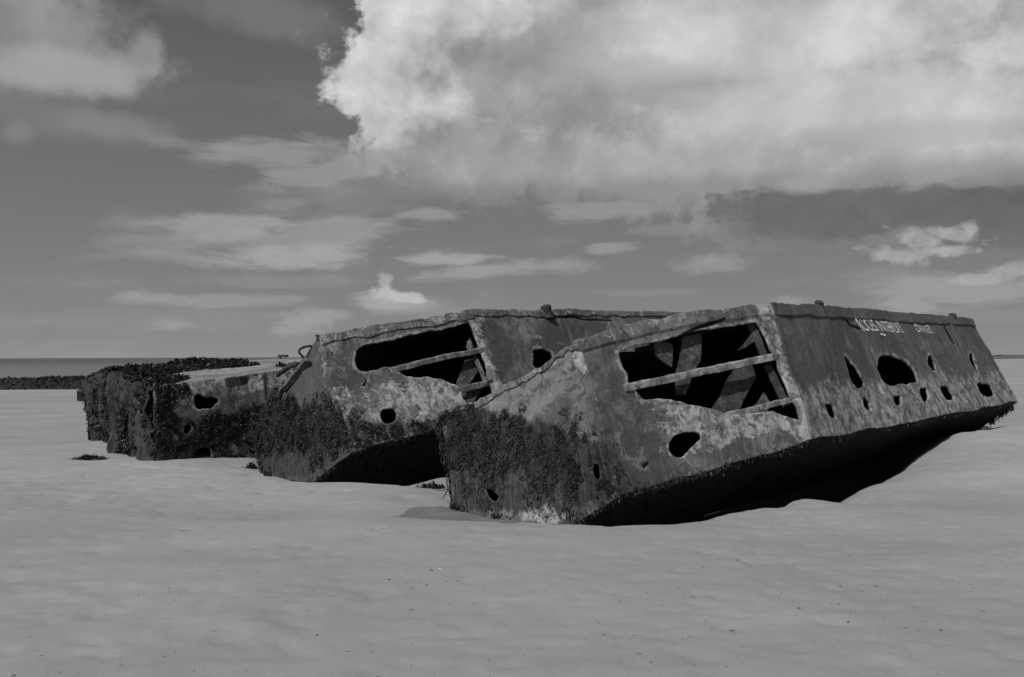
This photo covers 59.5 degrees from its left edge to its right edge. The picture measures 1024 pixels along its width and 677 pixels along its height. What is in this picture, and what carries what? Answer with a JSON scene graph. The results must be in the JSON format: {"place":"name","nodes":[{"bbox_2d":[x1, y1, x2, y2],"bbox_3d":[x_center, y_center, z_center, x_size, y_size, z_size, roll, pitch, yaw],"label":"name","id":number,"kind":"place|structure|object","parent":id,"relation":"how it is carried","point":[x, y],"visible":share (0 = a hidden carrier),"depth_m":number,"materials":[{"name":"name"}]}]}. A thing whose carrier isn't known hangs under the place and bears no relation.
{"place":"outdoors","nodes":[
{"label":"outdoors","id":0,"kind":"place"},
{"bbox_2d":[0,359,1023,676],"bbox_3d":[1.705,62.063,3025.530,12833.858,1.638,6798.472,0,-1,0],"label":"ground","id":1,"kind":"structure","parent":0,"point":[124,529],"depth_m":6.54,"materials":[{"name":"grey sand"}]},
{"bbox_2d":[0,375,86,389],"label":"bank","id":2,"kind":"object","parent":1,"relation":"on","point":[45,382],"visible":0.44,"depth_m":45.95,"materials":[{"name":"black plant"}]},
{"bbox_2d":[76,389,84,400],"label":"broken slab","id":3,"kind":"structure","parent":1,"relation":"on","point":[79,392],"depth_m":32.96,"materials":[{"name":"grey concrete"}]},
{"bbox_2d":[70,453,102,459],"bbox_3d":[-6.648,1.866,14.087,0.714,0.140,0.369,0,-1,0],"label":"seaweed clump","id":4,"kind":"object","parent":1,"relation":"on","point":[84,457],"visible":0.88,"depth_m":14.03,"materials":[{"name":"black plant"}]},
{"bbox_2d":[88,456,108,460],"bbox_3d":[-6.470,1.879,13.981,0.373,0.113,0.235,0,-1,12],"label":"seaweed clump","id":5,"kind":"object","parent":1,"relation":"on","point":[98,458],"visible":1,"depth_m":13.93,"materials":[{"name":"black plant"}]},
{"bbox_2d":[79,355,301,460],"bbox_3d":[-6.368,1.361,17.921,4.784,2.071,11.219,0,-1,-11],"label":"wrecked pontoon","id":6,"kind":"object","parent":1,"relation":"on","point":[146,412],"visible":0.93,"depth_m":14.01,"materials":[{"name":"metal"}]},
{"bbox_2d":[242,462,257,468],"bbox_3d":[-3.759,1.837,12.942,0.229,0.156,0.325,-1,-1,24],"label":"seaweed clump","id":7,"kind":"object","parent":1,"relation":"on","point":[252,465],"visible":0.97,"depth_m":12.90,"materials":[{"name":"black plant"}]},
{"bbox_2d":[415,480,445,488],"bbox_3d":[-0.932,1.780,10.844,0.464,0.125,0.311,-1,-1,15],"label":"seaweed clump","id":8,"kind":"object","parent":1,"relation":"on","point":[430,485],"visible":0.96,"depth_m":10.82,"materials":[{"name":"black plant"}]},
{"bbox_2d":[254,304,683,485],"bbox_3d":[0.844,0.936,15.615,2.777,3.075,10.880,-1,-2,44],"label":"wrecked pontoon","id":9,"kind":"object","parent":1,"relation":"on","point":[367,404],"visible":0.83,"depth_m":12.34,"materials":[{"name":"metal"}]},
{"bbox_2d":[11,436,1019,676],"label":"weed flecks","id":10,"kind":"object","parent":1,"relation":"on","point":[731,630],"visible":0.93,"depth_m":6.10,"materials":[{"name":"grey plant"}]},
{"bbox_2d":[434,300,1018,526],"bbox_3d":[4.224,1.026,13.239,3.225,3.061,12.071,-1,-2,42],"label":"wrecked pontoon","id":11,"kind":"object","parent":1,"relation":"on","point":[691,416],"visible":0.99,"depth_m":9.97,"materials":[{"name":"metal"}]},
{"bbox_2d":[431,474,447,497],"bbox_3d":[-0.810,1.636,10.021,0.070,0.260,0.378,0,-1,-29],"label":"twig","id":12,"kind":"object","parent":11,"relation":"hanging from","point":[445,489],"visible":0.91,"depth_m":9.91,"materials":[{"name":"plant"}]},
{"bbox_2d":[0,355,1023,378],"bbox_3d":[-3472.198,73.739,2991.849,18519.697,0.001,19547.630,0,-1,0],"label":"sea","id":13,"kind":"structure","parent":0,"point":[27,367],"depth_m":277.38,"materials":[{"name":"liquid"}]},
{"bbox_2d":[0,0,1023,357],"label":"sky","id":14,"kind":"structure","parent":0,"point":[179,178],"materials":[{"name":"grey"}]}
]}

